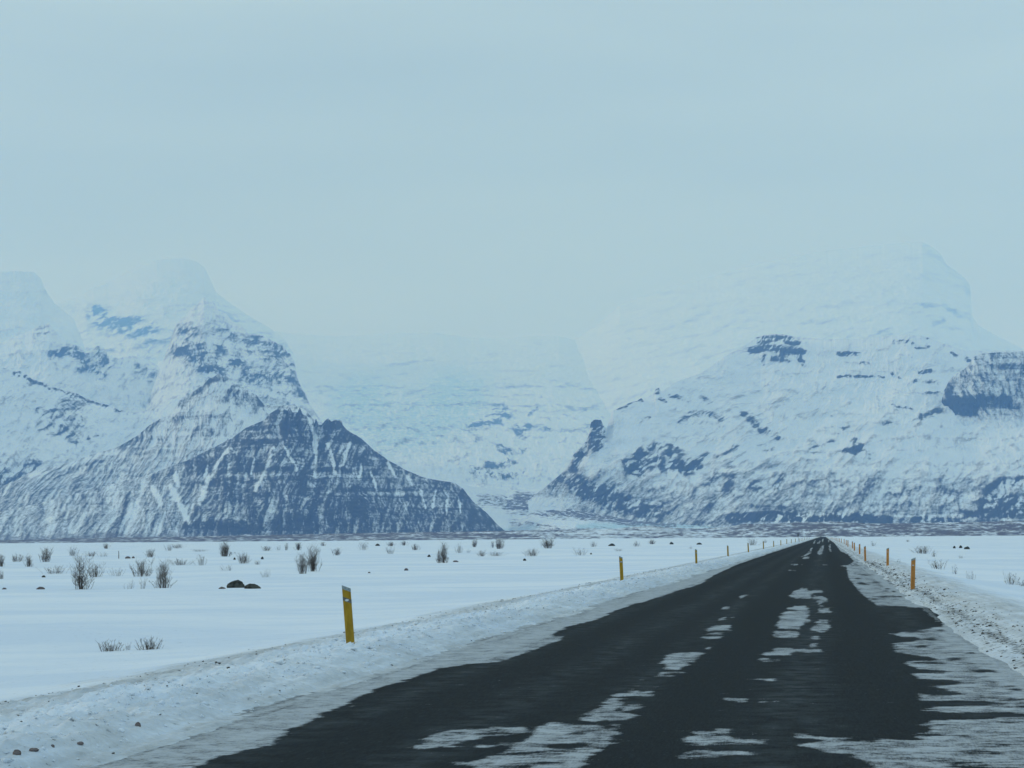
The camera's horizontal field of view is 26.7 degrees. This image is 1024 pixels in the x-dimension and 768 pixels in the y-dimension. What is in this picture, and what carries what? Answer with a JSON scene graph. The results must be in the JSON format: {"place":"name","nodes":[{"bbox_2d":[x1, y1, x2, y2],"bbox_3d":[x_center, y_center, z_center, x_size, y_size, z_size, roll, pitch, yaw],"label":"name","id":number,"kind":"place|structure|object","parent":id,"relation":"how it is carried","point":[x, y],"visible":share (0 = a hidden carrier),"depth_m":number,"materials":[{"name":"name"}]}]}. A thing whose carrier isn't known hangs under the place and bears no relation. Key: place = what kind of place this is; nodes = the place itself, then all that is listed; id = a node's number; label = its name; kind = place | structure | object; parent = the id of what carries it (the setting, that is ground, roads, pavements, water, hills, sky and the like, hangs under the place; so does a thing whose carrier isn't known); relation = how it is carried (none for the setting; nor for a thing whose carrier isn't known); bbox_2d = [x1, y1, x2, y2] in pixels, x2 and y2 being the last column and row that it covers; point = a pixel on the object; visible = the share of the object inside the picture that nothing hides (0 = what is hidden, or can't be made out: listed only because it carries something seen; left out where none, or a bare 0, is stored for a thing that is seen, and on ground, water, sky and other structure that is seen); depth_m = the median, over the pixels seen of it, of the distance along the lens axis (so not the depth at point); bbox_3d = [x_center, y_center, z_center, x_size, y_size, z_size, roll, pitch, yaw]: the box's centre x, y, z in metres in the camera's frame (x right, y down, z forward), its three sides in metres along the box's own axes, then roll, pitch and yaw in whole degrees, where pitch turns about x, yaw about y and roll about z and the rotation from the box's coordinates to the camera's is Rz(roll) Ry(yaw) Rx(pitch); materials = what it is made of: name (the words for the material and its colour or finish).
{"place":"outdoors","nodes":[
{"label":"outdoors","id":0,"kind":"place"},
{"bbox_2d":[0,271,85,352],"bbox_3d":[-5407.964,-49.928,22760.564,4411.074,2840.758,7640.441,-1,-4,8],"label":"mountain shoulder","id":1,"kind":"object","parent":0,"point":[27,304],"visible":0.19,"depth_m":24386.26},
{"bbox_2d":[0,323,159,411],"bbox_3d":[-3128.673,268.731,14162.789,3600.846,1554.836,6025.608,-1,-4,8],"label":"mountain outlier","id":2,"kind":"object","parent":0,"point":[46,354],"visible":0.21,"depth_m":14734.54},
{"bbox_2d":[0,366,179,487],"bbox_3d":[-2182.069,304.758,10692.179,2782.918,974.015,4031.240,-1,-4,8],"label":"mountain low ridge","id":3,"kind":"structure","parent":0,"point":[43,425],"depth_m":10478.28,"materials":[{"name":"white snow"}]},
{"bbox_2d":[0,374,314,511],"bbox_3d":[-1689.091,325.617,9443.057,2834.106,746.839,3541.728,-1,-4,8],"label":"mountain spur","id":4,"kind":"structure","parent":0,"point":[215,411],"depth_m":9167.98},
{"bbox_2d":[56,258,296,368],"bbox_3d":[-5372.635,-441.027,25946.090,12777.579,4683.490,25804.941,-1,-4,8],"label":"mountain","id":5,"kind":"structure","parent":0,"point":[142,310],"depth_m":33114.57,"materials":[{"name":"white snow"}]},
{"bbox_2d":[145,297,322,424],"bbox_3d":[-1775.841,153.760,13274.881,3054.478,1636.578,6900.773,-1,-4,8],"label":"mountain crag","id":6,"kind":"structure","parent":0,"point":[208,340],"depth_m":13720.41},
{"bbox_2d":[0,407,504,539],"bbox_3d":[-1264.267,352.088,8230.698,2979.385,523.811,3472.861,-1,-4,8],"label":"mountain front","id":7,"kind":"structure","parent":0,"point":[281,471],"depth_m":7546.82,"materials":[{"name":"grey stone"}]},
{"bbox_2d":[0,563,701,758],"bbox_3d":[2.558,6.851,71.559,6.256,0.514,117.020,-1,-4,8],"label":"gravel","id":8,"kind":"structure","parent":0,"point":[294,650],"depth_m":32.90,"materials":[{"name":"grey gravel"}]},
{"bbox_2d":[274,331,609,490],"bbox_3d":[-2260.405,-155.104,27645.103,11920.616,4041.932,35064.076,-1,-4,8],"label":"glacier headwall","id":9,"kind":"object","parent":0,"point":[520,413],"visible":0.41,"depth_m":27620.61,"materials":[{"name":"white snow"}]},
{"bbox_2d":[0,535,1023,767],"bbox_3d":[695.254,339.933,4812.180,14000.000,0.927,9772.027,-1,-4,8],"label":"ground","id":10,"kind":"structure","parent":0,"point":[56,629],"depth_m":60.38,"materials":[{"name":"white snow"}]},
{"bbox_2d":[0,554,4,566],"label":"shrub","id":11,"kind":"object","parent":10,"relation":"on","point":[1,561],"visible":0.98,"depth_m":197.89,"materials":[{"name":"plant"}]},
{"bbox_2d":[13,749,20,754],"bbox_3d":[-3.854,2.876,16.809,0.062,0.058,0.068,2,-5,-28],"label":"rock","id":12,"kind":"object","parent":10,"relation":"on","point":[17,752],"visible":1,"depth_m":16.79,"materials":[{"name":"grey stone"}]},
{"bbox_2d":[12,553,24,561],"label":"shrub","id":13,"kind":"object","parent":10,"relation":"on","point":[14,560],"visible":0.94,"depth_m":239.97,"materials":[{"name":"brown plant"}]},
{"bbox_2d":[24,555,32,566],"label":"shrub","id":14,"kind":"object","parent":10,"relation":"on","point":[28,563],"visible":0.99,"depth_m":196.93,"materials":[{"name":"plant"}]},
{"bbox_2d":[29,748,38,751],"bbox_3d":[-3.772,2.886,17.027,0.080,0.033,0.080,-1,-4,8],"label":"rock","id":15,"kind":"object","parent":10,"relation":"on","point":[34,749],"visible":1,"depth_m":17.00,"materials":[{"name":"grey stone"}]},
{"bbox_2d":[38,547,53,561],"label":"shrub","id":16,"kind":"object","parent":10,"relation":"on","point":[46,556],"visible":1,"depth_m":234.20,"materials":[{"name":"plant"}]},
{"bbox_2d":[39,565,66,573],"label":"shrub","id":17,"kind":"object","parent":10,"relation":"on","point":[54,571],"visible":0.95,"depth_m":153.80,"materials":[{"name":"plant"}]},
{"bbox_2d":[70,552,94,588],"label":"shrub","id":18,"kind":"object","parent":10,"relation":"on","point":[79,578],"visible":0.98,"depth_m":100.04,"materials":[{"name":"brown plant"}]},
{"bbox_2d":[87,563,105,576],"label":"shrub","id":19,"kind":"object","parent":10,"relation":"on","point":[95,574],"visible":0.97,"depth_m":131.34,"materials":[{"name":"brown plant"}]},
{"bbox_2d":[96,639,126,651],"bbox_3d":[-8.025,5.252,42.965,0.649,0.384,0.402,-3,-5,34],"label":"shrub","id":20,"kind":"object","parent":10,"relation":"on","point":[110,649],"visible":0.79,"depth_m":42.95,"materials":[{"name":"grey plant"}]},
{"bbox_2d":[129,557,153,575],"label":"shrub","id":21,"kind":"object","parent":10,"relation":"on","point":[141,570],"visible":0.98,"depth_m":129.39,"materials":[{"name":"brown plant"}]},
{"bbox_2d":[135,636,162,649],"bbox_3d":[-7.221,5.197,42.928,0.591,0.408,0.380,0,-4,-3],"label":"shrub","id":22,"kind":"object","parent":10,"relation":"on","point":[150,643],"visible":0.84,"depth_m":42.91,"materials":[{"name":"grey plant"}]},
{"bbox_2d":[145,549,154,556],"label":"shrub","id":23,"kind":"object","parent":10,"relation":"on","point":[150,553],"visible":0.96,"depth_m":284.00,"materials":[{"name":"brown plant"}]},
{"bbox_2d":[149,557,172,587],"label":"shrub","id":24,"kind":"object","parent":10,"relation":"on","point":[162,577],"visible":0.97,"depth_m":101.19,"materials":[{"name":"brown plant"}]},
{"bbox_2d":[169,559,193,564],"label":"shrub","id":25,"kind":"object","parent":10,"relation":"on","point":[177,563],"visible":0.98,"depth_m":196.26,"materials":[{"name":"brown plant"}]},
{"bbox_2d":[219,541,235,556],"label":"shrub","id":26,"kind":"object","parent":10,"relation":"on","point":[224,549],"visible":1,"depth_m":293.35,"materials":[{"name":"brown plant"}]},
{"bbox_2d":[227,580,244,587],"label":"rock","id":27,"kind":"object","parent":10,"relation":"on","point":[236,584],"visible":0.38,"depth_m":99.66,"materials":[{"name":"grey stone"}]},
{"bbox_2d":[235,553,249,562],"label":"shrub","id":28,"kind":"object","parent":10,"relation":"on","point":[244,559],"visible":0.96,"depth_m":197.96,"materials":[{"name":"brown plant"}]},
{"bbox_2d":[244,584,260,588],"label":"rock","id":29,"kind":"object","parent":10,"relation":"on","point":[251,586],"visible":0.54,"depth_m":94.02,"materials":[{"name":"grey stone"}]},
{"bbox_2d":[294,551,310,573],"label":"shrub","id":30,"kind":"object","parent":10,"relation":"on","point":[302,567],"visible":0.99,"depth_m":139.39,"materials":[{"name":"plant"}]},
{"bbox_2d":[306,544,321,571],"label":"shrub","id":31,"kind":"object","parent":10,"relation":"on","point":[312,563],"visible":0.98,"depth_m":151.77,"materials":[{"name":"brown plant"}]},
{"bbox_2d":[342,585,354,643],"bbox_3d":[-2.494,3.785,33.100,0.136,1.409,0.051,-5,-4,0],"label":"marker post","id":32,"kind":"object","parent":10,"relation":"on","point":[348,614],"visible":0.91,"depth_m":33.11,"materials":[{"name":"yellow plastic"}]},
{"bbox_2d":[0,559,734,767],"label":"snow clods","id":33,"kind":"object","parent":10,"relation":"on","point":[162,702],"visible":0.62,"depth_m":28.22,"materials":[{"name":"white snow"}]},
{"bbox_2d":[435,547,442,562],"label":"shrub","id":34,"kind":"object","parent":10,"relation":"on","point":[438,558],"visible":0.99,"depth_m":193.00,"materials":[{"name":"plant"}]},
{"bbox_2d":[439,541,448,562],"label":"shrub","id":35,"kind":"object","parent":10,"relation":"on","point":[443,557],"visible":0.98,"depth_m":193.34,"materials":[{"name":"brown plant"}]},
{"bbox_2d":[495,537,504,548],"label":"shrub","id":36,"kind":"object","parent":10,"relation":"on","point":[499,546],"visible":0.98,"depth_m":435.55,"materials":[{"name":"plant"}]},
{"bbox_2d":[523,547,538,555],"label":"shrub","id":37,"kind":"object","parent":10,"relation":"on","point":[533,550],"visible":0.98,"depth_m":255.55,"materials":[{"name":"brown plant"}]},
{"bbox_2d":[541,538,553,547],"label":"shrub","id":38,"kind":"object","parent":10,"relation":"on","point":[547,544],"visible":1,"depth_m":442.37,"materials":[{"name":"brown plant"}]},
{"bbox_2d":[619,556,623,580],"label":"marker post","id":39,"kind":"object","parent":10,"relation":"on","point":[621,567],"visible":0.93,"depth_m":81.94,"materials":[{"name":"yellow plastic"}]},
{"bbox_2d":[864,546,865,560],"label":"marker post","id":40,"kind":"object","parent":10,"relation":"on","point":[864,553],"visible":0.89,"depth_m":142.68,"materials":[{"name":"orange plastic"}]},
{"bbox_2d":[886,548,888,565],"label":"marker post","id":41,"kind":"object","parent":10,"relation":"on","point":[887,556],"visible":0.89,"depth_m":111.02,"materials":[{"name":"orange plastic"}]},
{"bbox_2d":[910,557,915,589],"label":"marker post","id":42,"kind":"object","parent":10,"relation":"on","point":[913,560],"visible":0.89,"depth_m":66.63,"materials":[{"name":"orange plastic"}]},
{"bbox_2d":[911,546,932,553],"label":"shrub","id":43,"kind":"object","parent":10,"relation":"on","point":[925,552],"visible":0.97,"depth_m":244.68,"materials":[{"name":"brown plant"}]},
{"bbox_2d":[927,559,946,569],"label":"shrub","id":44,"kind":"object","parent":10,"relation":"on","point":[937,564],"visible":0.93,"depth_m":112.97,"materials":[{"name":"brown plant"}]},
{"bbox_2d":[865,559,1023,668],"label":"verge gravel","id":45,"kind":"structure","parent":10,"relation":"on","point":[982,632],"depth_m":49.85,"materials":[{"name":"grey gravel"}]},
{"bbox_2d":[1002,571,1019,584],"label":"shrub","id":46,"kind":"object","parent":10,"relation":"on","point":[1015,583],"visible":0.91,"depth_m":81.20,"materials":[{"name":"brown plant"}]},
{"bbox_2d":[0,521,1023,542],"bbox_3d":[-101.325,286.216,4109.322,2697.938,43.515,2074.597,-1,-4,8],"label":"moraine","id":47,"kind":"structure","parent":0,"point":[851,529],"depth_m":4065.29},
{"bbox_2d":[0,0,1023,348],"label":"sky","id":48,"kind":"structure","parent":0,"point":[488,169],"materials":[{"name":"blue"}]},
{"bbox_2d":[78,537,1023,767],"bbox_3d":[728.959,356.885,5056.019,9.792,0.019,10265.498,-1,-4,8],"label":"road","id":49,"kind":"structure","parent":0,"point":[821,652],"depth_m":23.90,"materials":[{"name":"black asphalt"}]},
{"bbox_2d":[439,480,715,530],"bbox_3d":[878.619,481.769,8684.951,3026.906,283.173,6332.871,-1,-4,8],"label":"glacier","id":50,"kind":"object","parent":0,"point":[505,509],"visible":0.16,"depth_m":8720.67,"materials":[{"name":"white ice"}]},
{"bbox_2d":[528,334,1023,526],"bbox_3d":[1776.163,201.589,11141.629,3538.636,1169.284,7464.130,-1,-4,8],"label":"mountain","id":51,"kind":"structure","parent":0,"point":[773,428],"depth_m":9622.30,"materials":[{"name":"white snow"}]},
{"bbox_2d":[575,242,1023,416],"bbox_3d":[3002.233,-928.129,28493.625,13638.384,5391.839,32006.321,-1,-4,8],"label":"mountain dome","id":52,"kind":"structure","parent":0,"point":[644,347],"depth_m":35562.41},
{"bbox_2d":[941,351,1023,428],"bbox_3d":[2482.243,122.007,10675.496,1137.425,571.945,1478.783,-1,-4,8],"label":"mountain butte","id":53,"kind":"object","parent":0,"point":[984,389],"visible":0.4,"depth_m":10485.03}
]}

